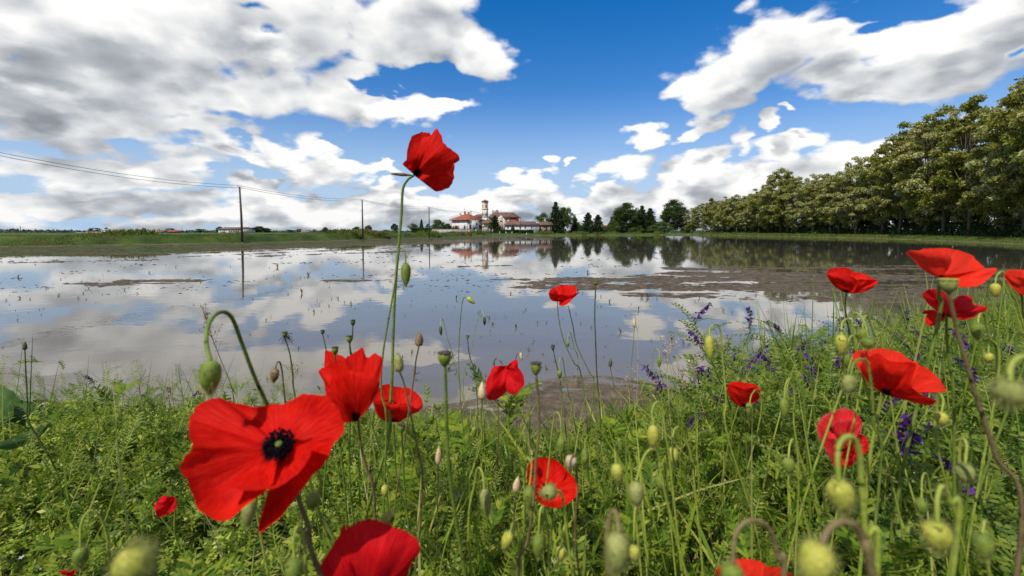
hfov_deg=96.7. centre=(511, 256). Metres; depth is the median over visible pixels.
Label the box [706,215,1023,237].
undergrowth
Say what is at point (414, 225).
pale tree
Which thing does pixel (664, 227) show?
bush
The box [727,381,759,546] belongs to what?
poppy flower
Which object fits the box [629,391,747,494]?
vetch plant
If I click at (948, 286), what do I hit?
poppy seed head
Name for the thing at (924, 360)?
vetch plant
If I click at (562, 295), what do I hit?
poppy flower
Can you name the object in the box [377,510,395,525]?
poppy bud
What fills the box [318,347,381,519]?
poppy flower
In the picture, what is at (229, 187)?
overhead cable
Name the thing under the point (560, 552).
poppy bud
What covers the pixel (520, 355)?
poppy bud
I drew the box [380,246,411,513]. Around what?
poppy bud
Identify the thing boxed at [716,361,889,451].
vetch plant
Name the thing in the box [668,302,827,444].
vetch plant
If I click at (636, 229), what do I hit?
bush
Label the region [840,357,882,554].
poppy bud
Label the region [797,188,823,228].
woodland tree
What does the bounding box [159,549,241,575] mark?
leaves
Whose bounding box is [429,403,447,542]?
poppy bud
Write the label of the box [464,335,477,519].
poppy seed head
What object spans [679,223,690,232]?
bush
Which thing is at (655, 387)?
dried weed
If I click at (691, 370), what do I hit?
dried weed
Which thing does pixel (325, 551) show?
poppy plant
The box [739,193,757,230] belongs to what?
locust tree
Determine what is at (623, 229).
bush
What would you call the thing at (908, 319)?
vetch plant
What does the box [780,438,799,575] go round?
poppy bud
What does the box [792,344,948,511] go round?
vetch plant
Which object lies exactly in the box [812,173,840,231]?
locust tree
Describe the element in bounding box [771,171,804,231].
locust tree
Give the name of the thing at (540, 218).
pale tree
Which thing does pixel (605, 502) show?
feathery plant
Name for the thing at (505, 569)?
poppy plant
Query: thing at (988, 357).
poppy bud
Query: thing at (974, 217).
woodland tree
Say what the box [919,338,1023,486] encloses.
vetch plant
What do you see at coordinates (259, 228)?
broadleaf tree
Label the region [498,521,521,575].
poppy bud
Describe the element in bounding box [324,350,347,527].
poppy flower
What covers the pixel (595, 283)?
poppy seed head
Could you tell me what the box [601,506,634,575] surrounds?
poppy bud
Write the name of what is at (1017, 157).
locust tree
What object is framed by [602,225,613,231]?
bush
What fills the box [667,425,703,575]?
poppy bud
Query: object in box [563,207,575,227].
pale tree
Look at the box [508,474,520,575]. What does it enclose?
poppy bud
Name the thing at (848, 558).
poppy plant
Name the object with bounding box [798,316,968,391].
vetch plant
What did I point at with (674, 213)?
broadleaf tree
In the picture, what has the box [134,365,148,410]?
dried weed
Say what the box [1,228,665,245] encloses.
bank grass
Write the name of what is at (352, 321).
poppy seed head
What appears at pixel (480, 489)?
feathery plant
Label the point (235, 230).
shed
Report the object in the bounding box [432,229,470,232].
garden wall
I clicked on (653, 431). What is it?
poppy bud
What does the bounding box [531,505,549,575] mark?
poppy bud
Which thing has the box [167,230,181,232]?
red barn
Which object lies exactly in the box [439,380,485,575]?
poppy bud
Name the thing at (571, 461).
poppy bud
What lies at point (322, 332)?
poppy seed head
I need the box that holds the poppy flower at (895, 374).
[852,348,945,575]
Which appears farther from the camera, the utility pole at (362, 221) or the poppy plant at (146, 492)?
the utility pole at (362, 221)
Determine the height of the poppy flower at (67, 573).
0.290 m
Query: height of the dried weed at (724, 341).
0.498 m
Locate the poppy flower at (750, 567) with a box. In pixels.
[716,558,791,575]
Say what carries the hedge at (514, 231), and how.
on the ground at (550, 397)
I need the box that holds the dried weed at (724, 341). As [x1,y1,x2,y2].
[714,329,747,429]
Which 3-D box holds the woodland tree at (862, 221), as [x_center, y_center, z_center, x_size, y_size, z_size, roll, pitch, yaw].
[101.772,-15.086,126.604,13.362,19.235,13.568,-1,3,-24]
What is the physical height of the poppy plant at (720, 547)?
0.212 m
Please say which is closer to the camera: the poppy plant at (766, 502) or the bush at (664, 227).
the poppy plant at (766, 502)
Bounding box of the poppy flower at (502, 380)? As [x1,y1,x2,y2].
[486,357,523,533]
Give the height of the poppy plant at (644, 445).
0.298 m
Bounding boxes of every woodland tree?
[768,193,785,229]
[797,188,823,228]
[851,191,882,227]
[855,180,890,228]
[887,207,923,228]
[930,172,987,224]
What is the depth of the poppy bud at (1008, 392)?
0.17 m
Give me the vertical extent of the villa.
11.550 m
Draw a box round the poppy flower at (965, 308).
[921,289,987,573]
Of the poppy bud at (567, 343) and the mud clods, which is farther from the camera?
the mud clods
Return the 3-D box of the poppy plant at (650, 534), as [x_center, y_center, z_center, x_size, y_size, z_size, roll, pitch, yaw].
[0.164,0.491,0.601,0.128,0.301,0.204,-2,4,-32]
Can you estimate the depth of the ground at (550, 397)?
3.49 m
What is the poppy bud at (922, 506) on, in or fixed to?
on the ground at (550, 397)
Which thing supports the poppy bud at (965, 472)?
on the ground at (550, 397)
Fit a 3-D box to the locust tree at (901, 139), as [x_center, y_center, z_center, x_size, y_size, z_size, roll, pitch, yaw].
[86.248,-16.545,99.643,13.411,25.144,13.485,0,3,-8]
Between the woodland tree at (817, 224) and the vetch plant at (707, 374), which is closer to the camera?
the vetch plant at (707, 374)
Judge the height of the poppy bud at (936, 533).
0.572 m
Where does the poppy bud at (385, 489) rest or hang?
on the ground at (550, 397)
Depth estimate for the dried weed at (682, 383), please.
1.32 m
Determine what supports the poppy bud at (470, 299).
on the ground at (550, 397)
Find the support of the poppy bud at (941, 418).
on the ground at (550, 397)
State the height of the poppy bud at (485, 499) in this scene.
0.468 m
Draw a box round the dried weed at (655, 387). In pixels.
[650,369,664,429]
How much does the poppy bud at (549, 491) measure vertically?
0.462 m
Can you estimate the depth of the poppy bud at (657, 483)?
0.52 m
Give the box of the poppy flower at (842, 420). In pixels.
[817,407,868,574]
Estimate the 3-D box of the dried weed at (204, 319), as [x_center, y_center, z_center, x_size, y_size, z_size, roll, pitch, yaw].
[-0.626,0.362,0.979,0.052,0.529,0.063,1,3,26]
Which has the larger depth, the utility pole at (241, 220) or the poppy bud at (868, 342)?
the utility pole at (241, 220)
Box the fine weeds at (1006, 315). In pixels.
[0,257,1023,575]
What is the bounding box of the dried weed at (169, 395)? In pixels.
[161,379,174,411]
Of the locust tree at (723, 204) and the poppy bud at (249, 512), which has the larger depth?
the locust tree at (723, 204)
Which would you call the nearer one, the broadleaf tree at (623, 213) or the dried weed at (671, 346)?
the dried weed at (671, 346)
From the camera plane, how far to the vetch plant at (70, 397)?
1.69 m
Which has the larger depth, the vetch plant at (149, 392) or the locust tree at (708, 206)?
the locust tree at (708, 206)
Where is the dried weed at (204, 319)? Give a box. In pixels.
[195,303,234,523]
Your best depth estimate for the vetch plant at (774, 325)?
2.00 m
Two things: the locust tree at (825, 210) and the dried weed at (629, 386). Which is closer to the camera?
the dried weed at (629, 386)
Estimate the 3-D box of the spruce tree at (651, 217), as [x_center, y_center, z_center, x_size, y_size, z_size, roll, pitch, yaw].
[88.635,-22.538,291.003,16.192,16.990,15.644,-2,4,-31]
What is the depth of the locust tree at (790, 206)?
150.81 m
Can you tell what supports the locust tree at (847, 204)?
on the ground at (550, 397)
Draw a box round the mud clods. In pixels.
[0,243,718,292]
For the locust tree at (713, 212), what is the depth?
233.71 m
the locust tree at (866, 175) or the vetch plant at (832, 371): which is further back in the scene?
the locust tree at (866, 175)
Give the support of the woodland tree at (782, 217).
on the ground at (550, 397)
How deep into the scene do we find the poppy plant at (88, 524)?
0.70 m
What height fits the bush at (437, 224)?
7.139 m
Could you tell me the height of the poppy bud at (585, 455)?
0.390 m
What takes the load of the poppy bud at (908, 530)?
on the ground at (550, 397)
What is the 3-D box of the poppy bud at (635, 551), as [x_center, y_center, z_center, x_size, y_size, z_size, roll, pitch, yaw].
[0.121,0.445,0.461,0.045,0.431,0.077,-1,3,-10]
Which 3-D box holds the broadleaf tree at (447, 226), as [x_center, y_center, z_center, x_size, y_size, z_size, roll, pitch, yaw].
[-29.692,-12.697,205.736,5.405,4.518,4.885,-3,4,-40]
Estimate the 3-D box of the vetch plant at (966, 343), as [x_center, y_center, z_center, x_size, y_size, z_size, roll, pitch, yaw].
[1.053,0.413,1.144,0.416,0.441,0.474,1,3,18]
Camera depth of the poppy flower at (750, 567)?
0.34 m
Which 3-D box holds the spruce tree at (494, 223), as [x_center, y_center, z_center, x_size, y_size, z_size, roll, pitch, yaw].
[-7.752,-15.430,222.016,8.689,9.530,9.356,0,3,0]
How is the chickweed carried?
on the ground at (550, 397)
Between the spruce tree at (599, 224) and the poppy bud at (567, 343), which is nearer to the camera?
the poppy bud at (567, 343)
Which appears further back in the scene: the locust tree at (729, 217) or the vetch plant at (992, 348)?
the locust tree at (729, 217)
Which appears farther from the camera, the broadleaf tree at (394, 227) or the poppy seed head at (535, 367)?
the broadleaf tree at (394, 227)
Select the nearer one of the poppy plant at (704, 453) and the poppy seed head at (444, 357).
the poppy seed head at (444, 357)
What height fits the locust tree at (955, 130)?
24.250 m
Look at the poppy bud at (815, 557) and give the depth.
0.16 m
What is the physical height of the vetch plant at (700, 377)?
0.495 m
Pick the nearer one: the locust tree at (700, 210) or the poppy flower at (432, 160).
the poppy flower at (432, 160)
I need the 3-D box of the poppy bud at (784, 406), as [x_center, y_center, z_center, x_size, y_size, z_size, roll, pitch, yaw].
[0.384,0.402,0.593,0.142,0.509,0.021,-2,4,-31]
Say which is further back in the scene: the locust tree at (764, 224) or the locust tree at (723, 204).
the locust tree at (723, 204)
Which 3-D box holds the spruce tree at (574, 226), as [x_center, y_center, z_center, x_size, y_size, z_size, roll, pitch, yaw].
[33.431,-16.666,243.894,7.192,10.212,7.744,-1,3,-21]
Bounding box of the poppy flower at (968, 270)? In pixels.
[891,248,996,568]
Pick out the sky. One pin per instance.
(595, 107)
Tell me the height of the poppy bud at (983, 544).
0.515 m
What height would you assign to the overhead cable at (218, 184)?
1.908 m
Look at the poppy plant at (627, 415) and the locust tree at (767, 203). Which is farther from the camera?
the locust tree at (767, 203)
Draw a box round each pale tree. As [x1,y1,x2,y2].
[407,223,419,229]
[534,212,550,221]
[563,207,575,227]
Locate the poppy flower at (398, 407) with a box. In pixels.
[373,384,422,574]
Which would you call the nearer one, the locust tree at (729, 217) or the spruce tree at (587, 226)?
the locust tree at (729, 217)
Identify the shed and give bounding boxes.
[218,227,254,232]
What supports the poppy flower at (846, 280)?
on the ground at (550, 397)
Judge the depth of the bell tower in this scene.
259.83 m
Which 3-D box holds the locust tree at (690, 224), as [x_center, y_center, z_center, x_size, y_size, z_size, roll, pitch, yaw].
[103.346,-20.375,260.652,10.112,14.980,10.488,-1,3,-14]
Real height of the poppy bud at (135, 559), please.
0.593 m
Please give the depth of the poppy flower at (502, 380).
0.83 m
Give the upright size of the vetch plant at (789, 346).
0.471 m
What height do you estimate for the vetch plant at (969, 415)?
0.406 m
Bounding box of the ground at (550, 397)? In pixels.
[0,233,1023,575]
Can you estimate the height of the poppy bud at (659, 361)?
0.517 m
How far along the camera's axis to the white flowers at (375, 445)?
1.13 m
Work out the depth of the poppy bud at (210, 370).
0.32 m
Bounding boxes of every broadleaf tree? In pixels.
[254,226,265,232]
[390,224,398,231]
[441,224,451,228]
[560,207,567,231]
[610,202,641,232]
[660,199,689,232]
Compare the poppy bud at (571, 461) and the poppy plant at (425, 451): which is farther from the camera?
the poppy plant at (425, 451)
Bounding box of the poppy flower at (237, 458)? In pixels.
[180,393,343,575]
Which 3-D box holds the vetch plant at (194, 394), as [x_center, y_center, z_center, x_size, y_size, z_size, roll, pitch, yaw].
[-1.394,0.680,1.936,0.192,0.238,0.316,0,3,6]
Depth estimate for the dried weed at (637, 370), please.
1.66 m
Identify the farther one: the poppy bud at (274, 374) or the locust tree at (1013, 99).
the locust tree at (1013, 99)
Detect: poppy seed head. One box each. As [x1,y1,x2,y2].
[279,331,324,558]
[320,330,343,501]
[322,346,337,556]
[346,335,354,524]
[349,319,388,510]
[398,423,410,575]
[437,350,466,575]
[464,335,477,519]
[514,361,541,575]
[551,345,569,510]
[583,281,601,522]
[937,278,1023,575]
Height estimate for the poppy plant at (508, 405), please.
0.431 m
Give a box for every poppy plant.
[50,509,133,575]
[100,477,210,558]
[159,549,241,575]
[302,523,420,575]
[386,414,471,565]
[413,562,443,575]
[438,362,541,503]
[438,499,540,575]
[489,558,524,575]
[551,526,602,575]
[573,403,647,510]
[573,417,646,544]
[579,500,675,575]
[613,428,685,573]
[640,412,734,503]
[669,530,748,575]
[734,455,819,546]
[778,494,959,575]
[829,515,930,575]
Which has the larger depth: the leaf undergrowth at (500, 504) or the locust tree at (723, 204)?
the locust tree at (723, 204)
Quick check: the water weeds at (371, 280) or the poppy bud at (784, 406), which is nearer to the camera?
the poppy bud at (784, 406)
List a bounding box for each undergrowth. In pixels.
[0,310,1023,575]
[34,288,1023,575]
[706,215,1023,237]
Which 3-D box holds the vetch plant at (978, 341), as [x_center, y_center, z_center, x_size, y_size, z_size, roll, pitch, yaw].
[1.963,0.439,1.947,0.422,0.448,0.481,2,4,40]
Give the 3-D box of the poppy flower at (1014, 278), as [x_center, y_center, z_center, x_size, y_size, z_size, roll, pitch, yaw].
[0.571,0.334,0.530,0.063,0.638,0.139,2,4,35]
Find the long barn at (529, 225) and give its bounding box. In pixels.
[504,221,539,232]
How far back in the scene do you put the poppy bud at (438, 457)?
0.73 m
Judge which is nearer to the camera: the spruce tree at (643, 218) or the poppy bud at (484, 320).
the poppy bud at (484, 320)
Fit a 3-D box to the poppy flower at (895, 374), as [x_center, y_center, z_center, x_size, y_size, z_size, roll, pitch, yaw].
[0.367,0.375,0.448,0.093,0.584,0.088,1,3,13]
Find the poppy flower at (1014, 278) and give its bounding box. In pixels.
[962,269,1023,566]
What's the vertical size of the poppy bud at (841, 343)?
0.601 m
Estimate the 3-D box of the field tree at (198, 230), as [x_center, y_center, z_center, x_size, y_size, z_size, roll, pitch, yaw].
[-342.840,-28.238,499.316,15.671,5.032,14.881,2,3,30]
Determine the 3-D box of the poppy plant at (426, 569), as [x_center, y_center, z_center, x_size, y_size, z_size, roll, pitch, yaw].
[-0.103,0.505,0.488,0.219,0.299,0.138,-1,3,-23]
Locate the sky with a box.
[0,0,1023,232]
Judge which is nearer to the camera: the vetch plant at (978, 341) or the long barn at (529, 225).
the vetch plant at (978, 341)
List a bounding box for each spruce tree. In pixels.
[489,215,501,229]
[547,201,565,232]
[569,216,579,232]
[579,212,597,232]
[591,214,607,232]
[636,205,650,232]
[643,208,659,232]
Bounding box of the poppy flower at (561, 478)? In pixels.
[527,457,579,572]
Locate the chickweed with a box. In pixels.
[0,388,1015,575]
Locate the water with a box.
[0,235,1023,412]
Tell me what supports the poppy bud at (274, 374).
on the ground at (550, 397)
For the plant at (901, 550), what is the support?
on the ground at (550, 397)
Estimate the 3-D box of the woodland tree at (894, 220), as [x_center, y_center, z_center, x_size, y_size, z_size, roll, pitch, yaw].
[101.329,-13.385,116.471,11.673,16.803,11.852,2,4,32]
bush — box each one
[432,219,444,228]
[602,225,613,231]
[607,218,620,231]
[618,227,628,232]
[627,225,643,232]
[647,227,656,232]
[648,221,672,232]
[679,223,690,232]
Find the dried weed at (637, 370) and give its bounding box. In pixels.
[628,303,637,447]
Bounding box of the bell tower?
[481,200,488,219]
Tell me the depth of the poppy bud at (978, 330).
0.51 m
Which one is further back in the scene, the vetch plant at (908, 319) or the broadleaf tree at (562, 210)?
the broadleaf tree at (562, 210)
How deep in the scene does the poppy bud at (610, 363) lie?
1.13 m
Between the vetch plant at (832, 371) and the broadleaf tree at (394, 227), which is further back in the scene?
the broadleaf tree at (394, 227)
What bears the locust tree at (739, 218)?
on the ground at (550, 397)
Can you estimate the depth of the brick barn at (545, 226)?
225.60 m
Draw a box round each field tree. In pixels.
[87,228,101,231]
[192,229,205,232]
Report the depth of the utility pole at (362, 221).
82.17 m
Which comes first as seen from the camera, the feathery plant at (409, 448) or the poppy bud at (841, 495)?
the poppy bud at (841, 495)
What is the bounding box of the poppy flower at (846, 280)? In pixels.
[827,267,877,572]
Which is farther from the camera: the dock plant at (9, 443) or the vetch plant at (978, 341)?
the vetch plant at (978, 341)
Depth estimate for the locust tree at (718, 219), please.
226.00 m
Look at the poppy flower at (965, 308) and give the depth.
0.53 m
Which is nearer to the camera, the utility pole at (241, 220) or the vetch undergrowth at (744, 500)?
the vetch undergrowth at (744, 500)
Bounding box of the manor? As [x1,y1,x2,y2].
[488,210,519,229]
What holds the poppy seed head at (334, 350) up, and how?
on the ground at (550, 397)
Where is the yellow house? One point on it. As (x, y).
(485, 223)
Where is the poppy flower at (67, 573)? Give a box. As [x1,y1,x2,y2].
[60,569,75,575]
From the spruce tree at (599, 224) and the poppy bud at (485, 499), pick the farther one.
the spruce tree at (599, 224)
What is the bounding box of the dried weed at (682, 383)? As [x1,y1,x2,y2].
[669,360,691,446]
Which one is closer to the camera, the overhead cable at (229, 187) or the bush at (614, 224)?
the overhead cable at (229, 187)
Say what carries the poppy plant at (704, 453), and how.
on the ground at (550, 397)
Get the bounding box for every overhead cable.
[0,152,518,216]
[3,156,498,216]
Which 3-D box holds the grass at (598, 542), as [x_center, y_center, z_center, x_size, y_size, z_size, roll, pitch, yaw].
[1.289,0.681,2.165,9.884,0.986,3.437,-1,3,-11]
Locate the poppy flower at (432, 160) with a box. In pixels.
[364,129,459,519]
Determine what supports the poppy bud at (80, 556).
on the ground at (550, 397)
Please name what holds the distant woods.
on the ground at (550, 397)
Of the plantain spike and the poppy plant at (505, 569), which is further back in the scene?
the plantain spike
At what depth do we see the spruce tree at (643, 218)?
287.23 m
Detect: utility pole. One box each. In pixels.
[237,185,243,241]
[362,200,363,238]
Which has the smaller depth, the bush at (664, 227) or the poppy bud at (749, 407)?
the poppy bud at (749, 407)
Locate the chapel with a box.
[498,216,503,229]
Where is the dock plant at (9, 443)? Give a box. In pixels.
[0,387,50,449]
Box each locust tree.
[682,208,702,232]
[691,203,712,232]
[701,198,715,230]
[707,201,721,230]
[714,204,731,230]
[718,196,734,231]
[723,194,744,230]
[734,196,749,229]
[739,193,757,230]
[746,188,771,232]
[750,184,779,231]
[755,167,798,231]
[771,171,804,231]
[777,176,814,232]
[793,174,829,231]
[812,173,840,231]
[815,171,859,233]
[830,156,883,232]
[850,150,909,234]
[866,121,924,233]
[885,121,963,233]
[891,104,986,234]
[928,93,990,236]
[944,112,1020,235]
[964,83,1023,236]
[983,75,1023,208]
[1002,106,1023,173]
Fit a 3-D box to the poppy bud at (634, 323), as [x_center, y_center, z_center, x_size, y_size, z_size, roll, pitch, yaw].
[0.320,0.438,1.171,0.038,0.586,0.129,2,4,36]
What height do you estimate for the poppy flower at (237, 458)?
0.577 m
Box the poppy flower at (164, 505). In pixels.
[154,496,183,555]
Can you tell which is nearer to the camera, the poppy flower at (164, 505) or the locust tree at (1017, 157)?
the poppy flower at (164, 505)
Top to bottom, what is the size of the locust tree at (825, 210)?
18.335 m
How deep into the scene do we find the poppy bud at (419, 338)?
0.65 m
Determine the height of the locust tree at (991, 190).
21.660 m
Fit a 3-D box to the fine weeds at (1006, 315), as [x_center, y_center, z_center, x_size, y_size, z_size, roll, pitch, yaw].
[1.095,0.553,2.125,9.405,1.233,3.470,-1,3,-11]
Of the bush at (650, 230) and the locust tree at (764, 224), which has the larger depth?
the bush at (650, 230)
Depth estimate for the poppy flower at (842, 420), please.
0.61 m
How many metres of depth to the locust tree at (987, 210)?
70.29 m
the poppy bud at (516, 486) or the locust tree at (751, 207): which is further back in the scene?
the locust tree at (751, 207)
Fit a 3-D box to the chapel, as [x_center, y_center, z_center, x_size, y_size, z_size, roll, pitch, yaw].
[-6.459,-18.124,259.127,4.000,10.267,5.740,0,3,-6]
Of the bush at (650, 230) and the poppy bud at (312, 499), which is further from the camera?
the bush at (650, 230)
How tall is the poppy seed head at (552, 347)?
0.531 m
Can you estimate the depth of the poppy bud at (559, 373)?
0.99 m
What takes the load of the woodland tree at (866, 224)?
on the ground at (550, 397)
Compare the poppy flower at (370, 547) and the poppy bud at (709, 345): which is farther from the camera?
the poppy bud at (709, 345)
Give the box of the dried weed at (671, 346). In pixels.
[660,333,686,510]
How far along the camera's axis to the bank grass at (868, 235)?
100.07 m
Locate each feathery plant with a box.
[391,417,438,521]
[452,464,500,568]
[582,460,623,569]
[712,420,793,565]
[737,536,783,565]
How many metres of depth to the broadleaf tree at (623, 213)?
281.51 m
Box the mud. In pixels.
[0,236,1020,303]
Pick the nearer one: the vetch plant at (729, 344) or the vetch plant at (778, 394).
the vetch plant at (778, 394)
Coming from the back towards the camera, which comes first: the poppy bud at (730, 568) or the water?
the water
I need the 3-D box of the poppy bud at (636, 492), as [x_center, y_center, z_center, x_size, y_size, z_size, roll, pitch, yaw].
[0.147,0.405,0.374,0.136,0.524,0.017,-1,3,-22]
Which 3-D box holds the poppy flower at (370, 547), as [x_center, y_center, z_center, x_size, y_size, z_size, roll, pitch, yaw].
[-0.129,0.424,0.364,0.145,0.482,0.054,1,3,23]
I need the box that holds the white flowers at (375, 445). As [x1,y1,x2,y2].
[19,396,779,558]
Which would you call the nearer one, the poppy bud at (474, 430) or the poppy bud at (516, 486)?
the poppy bud at (516, 486)
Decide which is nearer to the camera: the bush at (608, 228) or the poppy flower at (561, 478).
the poppy flower at (561, 478)
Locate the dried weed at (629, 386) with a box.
[621,367,640,428]
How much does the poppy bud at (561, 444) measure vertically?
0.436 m
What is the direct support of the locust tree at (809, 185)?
on the ground at (550, 397)
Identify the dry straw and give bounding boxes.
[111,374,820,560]
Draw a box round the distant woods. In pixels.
[0,228,707,232]
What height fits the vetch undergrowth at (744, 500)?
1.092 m
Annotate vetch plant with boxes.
[18,375,115,442]
[95,381,179,417]
[154,379,222,415]
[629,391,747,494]
[632,330,829,496]
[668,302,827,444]
[676,351,759,466]
[714,346,943,517]
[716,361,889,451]
[730,318,835,385]
[731,377,998,569]
[736,316,844,398]
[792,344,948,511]
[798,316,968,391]
[809,330,1016,427]
[815,327,1023,465]
[843,309,1002,357]
[851,412,1023,575]
[856,420,1023,575]
[862,339,1023,489]
[886,308,1023,437]
[913,315,1023,374]
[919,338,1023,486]
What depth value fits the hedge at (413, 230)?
189.98 m
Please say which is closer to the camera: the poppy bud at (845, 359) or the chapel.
the poppy bud at (845, 359)
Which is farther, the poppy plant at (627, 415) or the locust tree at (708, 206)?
the locust tree at (708, 206)
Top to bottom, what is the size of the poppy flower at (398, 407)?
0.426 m
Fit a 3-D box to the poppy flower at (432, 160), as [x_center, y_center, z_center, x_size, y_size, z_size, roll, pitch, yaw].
[-0.161,0.231,0.689,0.187,0.838,0.065,1,3,15]
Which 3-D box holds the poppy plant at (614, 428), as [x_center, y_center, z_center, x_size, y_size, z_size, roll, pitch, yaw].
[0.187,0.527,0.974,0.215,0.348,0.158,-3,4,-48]
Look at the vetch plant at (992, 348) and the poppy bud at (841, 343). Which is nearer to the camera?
the poppy bud at (841, 343)
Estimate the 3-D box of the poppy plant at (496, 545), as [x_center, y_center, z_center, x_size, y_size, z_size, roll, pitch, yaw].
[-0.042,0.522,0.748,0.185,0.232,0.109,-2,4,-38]
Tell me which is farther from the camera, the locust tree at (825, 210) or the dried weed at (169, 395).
the locust tree at (825, 210)
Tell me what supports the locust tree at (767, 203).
on the ground at (550, 397)
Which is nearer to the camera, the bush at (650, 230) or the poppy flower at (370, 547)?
the poppy flower at (370, 547)
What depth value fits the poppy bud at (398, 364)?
0.54 m
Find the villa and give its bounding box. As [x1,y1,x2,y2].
[450,212,488,231]
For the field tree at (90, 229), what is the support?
on the ground at (550, 397)
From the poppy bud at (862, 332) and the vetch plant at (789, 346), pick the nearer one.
the poppy bud at (862, 332)
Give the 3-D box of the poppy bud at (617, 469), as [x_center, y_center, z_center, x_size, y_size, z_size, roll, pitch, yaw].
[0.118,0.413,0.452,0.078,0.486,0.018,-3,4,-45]
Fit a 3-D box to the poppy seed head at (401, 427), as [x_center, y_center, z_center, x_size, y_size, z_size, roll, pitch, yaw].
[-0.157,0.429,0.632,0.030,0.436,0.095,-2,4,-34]
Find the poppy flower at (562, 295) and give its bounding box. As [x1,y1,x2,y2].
[549,285,593,478]
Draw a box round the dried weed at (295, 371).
[284,362,305,396]
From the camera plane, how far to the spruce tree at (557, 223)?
233.84 m
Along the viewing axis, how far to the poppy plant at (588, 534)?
0.76 m
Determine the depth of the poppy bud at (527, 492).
0.45 m
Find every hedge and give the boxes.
[411,228,432,232]
[493,229,533,233]
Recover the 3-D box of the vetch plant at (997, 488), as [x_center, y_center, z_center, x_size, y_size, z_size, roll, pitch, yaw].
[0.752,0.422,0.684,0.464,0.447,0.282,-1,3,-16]
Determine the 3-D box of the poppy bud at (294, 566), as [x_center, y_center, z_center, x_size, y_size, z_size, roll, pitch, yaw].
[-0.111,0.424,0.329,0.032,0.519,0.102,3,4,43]
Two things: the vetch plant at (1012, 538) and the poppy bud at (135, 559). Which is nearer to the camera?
the poppy bud at (135, 559)
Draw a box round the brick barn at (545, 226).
[539,222,552,231]
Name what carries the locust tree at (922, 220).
on the ground at (550, 397)
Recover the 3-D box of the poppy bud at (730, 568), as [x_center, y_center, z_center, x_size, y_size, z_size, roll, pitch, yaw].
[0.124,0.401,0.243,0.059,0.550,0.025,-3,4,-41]
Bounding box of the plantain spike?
[22,342,63,497]
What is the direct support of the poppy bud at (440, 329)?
on the ground at (550, 397)
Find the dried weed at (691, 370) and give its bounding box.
[689,353,718,492]
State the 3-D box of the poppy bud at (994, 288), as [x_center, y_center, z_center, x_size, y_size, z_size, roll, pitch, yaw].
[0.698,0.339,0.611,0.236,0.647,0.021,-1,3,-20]
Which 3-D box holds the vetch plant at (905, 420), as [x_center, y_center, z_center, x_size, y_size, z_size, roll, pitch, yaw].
[0.656,0.447,0.891,0.415,0.386,0.364,3,4,43]
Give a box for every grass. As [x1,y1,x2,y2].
[0,308,1023,575]
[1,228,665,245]
[697,232,1023,243]
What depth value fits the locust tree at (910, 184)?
84.49 m
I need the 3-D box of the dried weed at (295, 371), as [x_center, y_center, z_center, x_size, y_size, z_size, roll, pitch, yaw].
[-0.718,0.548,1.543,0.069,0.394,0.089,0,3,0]
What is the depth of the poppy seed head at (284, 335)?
0.74 m
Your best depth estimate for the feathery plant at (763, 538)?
0.64 m
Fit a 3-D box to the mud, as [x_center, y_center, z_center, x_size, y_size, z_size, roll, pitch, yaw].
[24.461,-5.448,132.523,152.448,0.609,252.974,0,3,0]
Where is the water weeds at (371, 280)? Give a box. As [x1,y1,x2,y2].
[8,241,1007,297]
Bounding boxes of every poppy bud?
[71,509,112,570]
[101,534,164,575]
[193,310,336,541]
[238,497,269,575]
[268,360,302,556]
[283,522,308,575]
[304,470,331,548]
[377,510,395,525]
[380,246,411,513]
[380,474,390,510]
[392,331,423,525]
[392,353,423,572]
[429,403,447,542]
[433,444,441,575]
[439,318,472,483]
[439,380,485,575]
[458,297,474,459]
[463,310,485,498]
[467,467,493,575]
[471,416,502,566]
[498,352,522,530]
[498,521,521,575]
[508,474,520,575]
[522,458,532,575]
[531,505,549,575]
[538,480,573,575]
[541,412,564,575]
[555,524,575,575]
[557,357,583,522]
[563,453,580,575]
[566,332,577,442]
[581,437,594,570]
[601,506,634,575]
[608,359,624,491]
[609,439,642,575]
[614,349,660,480]
[627,446,687,575]
[629,319,635,471]
[629,507,649,575]
[646,400,682,575]
[653,460,676,575]
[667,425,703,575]
[705,323,762,562]
[713,516,786,575]
[737,389,761,545]
[778,378,826,545]
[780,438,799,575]
[787,318,858,570]
[790,516,878,575]
[822,432,881,575]
[830,334,866,549]
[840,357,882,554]
[850,312,908,568]
[859,315,901,568]
[889,514,915,554]
[913,471,933,575]
[913,481,964,575]
[932,393,969,575]
[946,434,981,575]
[963,311,1000,575]
[966,517,1000,575]
[971,336,997,570]
[979,352,1023,416]
[988,271,1023,329]
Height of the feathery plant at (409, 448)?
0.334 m
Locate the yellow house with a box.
[482,220,491,232]
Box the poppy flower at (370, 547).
[316,518,420,575]
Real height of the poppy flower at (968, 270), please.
0.662 m
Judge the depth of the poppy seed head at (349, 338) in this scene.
0.71 m
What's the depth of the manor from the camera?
275.79 m

